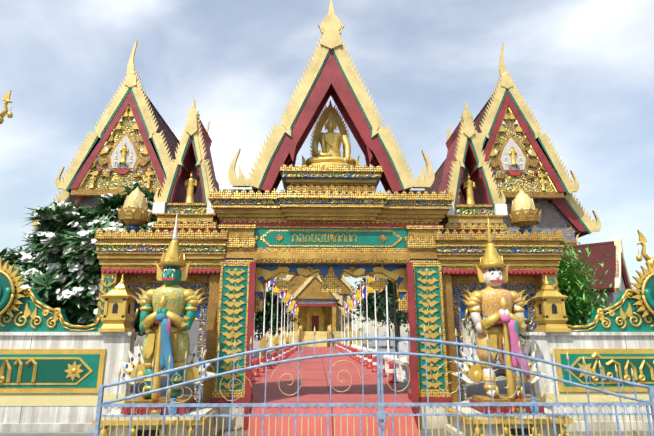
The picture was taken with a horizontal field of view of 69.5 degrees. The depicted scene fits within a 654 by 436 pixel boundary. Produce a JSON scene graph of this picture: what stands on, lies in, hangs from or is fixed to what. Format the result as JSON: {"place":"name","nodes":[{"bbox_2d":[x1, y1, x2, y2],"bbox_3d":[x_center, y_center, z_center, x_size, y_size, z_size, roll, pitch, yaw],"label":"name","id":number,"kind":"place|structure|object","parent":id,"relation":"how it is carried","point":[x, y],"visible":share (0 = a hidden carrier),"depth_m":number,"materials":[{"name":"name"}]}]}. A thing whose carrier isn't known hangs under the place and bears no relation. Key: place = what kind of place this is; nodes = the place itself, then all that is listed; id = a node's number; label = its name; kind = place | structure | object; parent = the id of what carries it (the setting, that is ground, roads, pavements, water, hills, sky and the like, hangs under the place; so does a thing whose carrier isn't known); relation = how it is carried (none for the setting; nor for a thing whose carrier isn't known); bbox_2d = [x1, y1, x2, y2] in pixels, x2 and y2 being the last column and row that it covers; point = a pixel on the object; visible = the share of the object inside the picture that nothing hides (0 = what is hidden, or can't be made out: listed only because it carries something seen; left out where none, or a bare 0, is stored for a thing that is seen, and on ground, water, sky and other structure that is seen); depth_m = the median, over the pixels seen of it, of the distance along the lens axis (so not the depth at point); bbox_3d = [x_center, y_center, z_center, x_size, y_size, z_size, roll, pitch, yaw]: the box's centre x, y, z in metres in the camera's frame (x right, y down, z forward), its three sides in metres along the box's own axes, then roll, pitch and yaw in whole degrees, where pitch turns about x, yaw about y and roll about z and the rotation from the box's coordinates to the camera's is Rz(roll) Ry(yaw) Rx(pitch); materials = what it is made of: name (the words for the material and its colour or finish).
{"place":"outdoors","nodes":[
{"label":"outdoors","id":0,"kind":"place"},
{"bbox_2d":[0,258,137,431],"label":"boundary wall","id":1,"kind":"structure","parent":0,"point":[57,368],"depth_m":12.03,"materials":[{"name":"white stone"}]},
{"bbox_2d":[98,275,137,331],"bbox_3d":[-5.569,2.269,12.676,0.720,1.550,0.720,0,-14,-1],"label":"shrine lantern","id":2,"kind":"object","parent":1,"relation":"on","point":[118,313],"visible":1,"depth_m":12.38,"materials":[{"name":"gold metal"}]},
{"bbox_2d":[31,40,202,370],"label":"building","id":3,"kind":"structure","parent":0,"point":[132,139],"depth_m":25.10,"materials":[{"name":"gold metal"}]},
{"bbox_2d":[0,0,653,336],"label":"sky","id":4,"kind":"structure","parent":0,"point":[584,68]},
{"bbox_2d":[130,341,530,395],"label":"temple ground","id":5,"kind":"structure","parent":0,"point":[475,388],"depth_m":16.88,"materials":[{"name":"concrete"}]},
{"bbox_2d":[0,90,12,123],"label":"swan lamp","id":6,"kind":"object","parent":5,"relation":"on","point":[6,99],"visible":1,"depth_m":15.90,"materials":[{"name":"gold metal"}]},
{"bbox_2d":[0,182,185,340],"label":"frangipani tree","id":7,"kind":"object","parent":5,"relation":"on","point":[58,265],"visible":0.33,"depth_m":14.51,"materials":[{"name":"green plant"}]},
{"bbox_2d":[254,287,299,340],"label":"tree","id":8,"kind":"object","parent":5,"relation":"on","point":[259,320],"visible":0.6,"depth_m":56.82,"materials":[{"name":"green plant"}]},
{"bbox_2d":[269,275,360,346],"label":"hall","id":9,"kind":"structure","parent":5,"relation":"on","point":[320,311],"depth_m":79.28,"materials":[{"name":"gold metal"}]},
{"bbox_2d":[253,275,388,351],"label":"flags","id":10,"kind":"object","parent":5,"relation":"on","point":[355,301],"visible":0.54,"depth_m":39.74,"materials":[{"name":"white"}]},
{"bbox_2d":[256,376,399,395],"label":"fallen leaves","id":11,"kind":"object","parent":5,"relation":"on","point":[345,388],"visible":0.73,"depth_m":15.95,"materials":[{"name":"brown plant"}]},
{"bbox_2d":[259,278,409,384],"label":"walkway sides","id":12,"kind":"object","parent":5,"relation":"on","point":[401,368],"visible":0.27,"depth_m":24.96,"materials":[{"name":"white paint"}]},
{"bbox_2d":[340,275,406,347],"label":"tree","id":13,"kind":"object","parent":5,"relation":"on","point":[371,307],"visible":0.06,"depth_m":65.08,"materials":[{"name":"green plant"}]},
{"bbox_2d":[373,279,406,323],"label":"tree","id":14,"kind":"object","parent":5,"relation":"on","point":[390,291],"visible":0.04,"depth_m":47.94,"materials":[{"name":"green plant"}]},
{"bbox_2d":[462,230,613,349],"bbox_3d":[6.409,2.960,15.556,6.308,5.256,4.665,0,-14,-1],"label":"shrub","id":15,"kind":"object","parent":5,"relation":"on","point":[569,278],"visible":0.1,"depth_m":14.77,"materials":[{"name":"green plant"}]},
{"bbox_2d":[476,236,634,363],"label":"side building","id":16,"kind":"structure","parent":5,"relation":"on","point":[617,274],"depth_m":19.41,"materials":[{"name":"red"}]},
{"bbox_2d":[246,346,418,435],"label":"red walkway","id":17,"kind":"structure","parent":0,"point":[315,369],"depth_m":13.80,"materials":[{"name":"red carpet"}]},
{"bbox_2d":[252,342,398,382],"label":"bollards","id":18,"kind":"object","parent":17,"relation":"on","point":[368,360],"visible":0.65,"depth_m":25.45,"materials":[{"name":"red"}]},
{"bbox_2d":[214,337,653,435],"bbox_3d":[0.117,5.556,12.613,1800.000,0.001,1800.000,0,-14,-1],"label":"ground","id":19,"kind":"structure","parent":0,"point":[422,432],"depth_m":11.71,"materials":[{"name":"grey concrete"}]},
{"bbox_2d":[94,100,227,402],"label":"gate wing","id":20,"kind":"structure","parent":19,"relation":"on","point":[132,256],"depth_m":13.44,"materials":[{"name":"gold metal"}]},
{"bbox_2d":[0,430,653,435],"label":"street kerb","id":21,"kind":"structure","parent":19,"relation":"on","point":[641,432],"depth_m":11.11,"materials":[{"name":"concrete"}]},
{"bbox_2d":[208,0,453,429],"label":"temple gate","id":22,"kind":"structure","parent":19,"relation":"on","point":[331,225],"depth_m":13.44,"materials":[{"name":"gold metal"}]},
{"bbox_2d":[302,100,359,168],"bbox_3d":[0.116,-2.621,14.703,1.800,2.700,1.012,0,-14,-1],"label":"buddha statue","id":23,"kind":"object","parent":22,"relation":"on","point":[330,140],"visible":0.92,"depth_m":14.49,"materials":[{"name":"gold metal"}]},
{"bbox_2d":[434,102,563,402],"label":"gate wing","id":24,"kind":"structure","parent":19,"relation":"on","point":[533,259],"depth_m":13.68,"materials":[{"name":"gold metal"}]},
{"bbox_2d":[399,42,600,373],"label":"building","id":25,"kind":"structure","parent":0,"point":[518,149],"depth_m":25.49,"materials":[{"name":"gold metal"}]},
{"bbox_2d":[522,260,653,430],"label":"boundary wall","id":26,"kind":"structure","parent":0,"point":[619,332],"depth_m":12.37,"materials":[{"name":"white stone"}]},
{"bbox_2d":[530,276,570,331],"bbox_3d":[6.079,2.325,12.902,0.720,1.550,0.720,0,-14,-1],"label":"shrine lantern","id":27,"kind":"object","parent":26,"relation":"on","point":[549,306],"visible":1,"depth_m":12.61,"materials":[{"name":"gold metal"}]},
{"bbox_2d":[636,230,653,265],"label":"swan lamp","id":28,"kind":"object","parent":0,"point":[646,257],"visible":0.85,"depth_m":15.14,"materials":[{"name":"gold metal"}]},
{"label":"apron pavement","id":29,"kind":"structure","parent":0,"visible":0},
{"bbox_2d":[92,407,219,435],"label":"pedestal","id":30,"kind":"object","parent":29,"relation":"on","point":[207,410],"visible":0.65,"depth_m":10.36,"materials":[{"name":"gold paint"}]},
{"bbox_2d":[125,396,176,414],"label":"offerings","id":31,"kind":"object","parent":30,"relation":"on","point":[155,410],"visible":0.58,"depth_m":10.50,"materials":[{"name":"multicoloured"}]},
{"bbox_2d":[115,215,216,413],"bbox_3d":[-3.928,2.174,11.646,2.497,4.851,1.144,0,-14,-1],"label":"guardian statue","id":32,"kind":"object","parent":30,"relation":"on","point":[169,302],"visible":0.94,"depth_m":11.40,"materials":[{"name":"gold metal"}]},
{"bbox_2d":[94,322,653,435],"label":"gate","id":33,"kind":"structure","parent":29,"relation":"on","point":[381,415],"depth_m":9.92,"materials":[{"name":"metal"}]},
{"bbox_2d":[445,406,571,435],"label":"pedestal","id":34,"kind":"object","parent":29,"relation":"on","point":[465,410],"visible":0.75,"depth_m":10.52,"materials":[{"name":"gold paint"}]},
{"bbox_2d":[450,219,548,412],"bbox_3d":[4.270,2.238,11.801,2.468,4.794,1.130,0,-14,-1],"label":"guardian statue","id":35,"kind":"object","parent":34,"relation":"on","point":[496,305],"visible":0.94,"depth_m":11.55,"materials":[{"name":"gold metal"}]},
{"bbox_2d":[490,395,538,413],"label":"offerings","id":36,"kind":"object","parent":34,"relation":"on","point":[532,409],"visible":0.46,"depth_m":10.65,"materials":[{"name":"multicoloured"}]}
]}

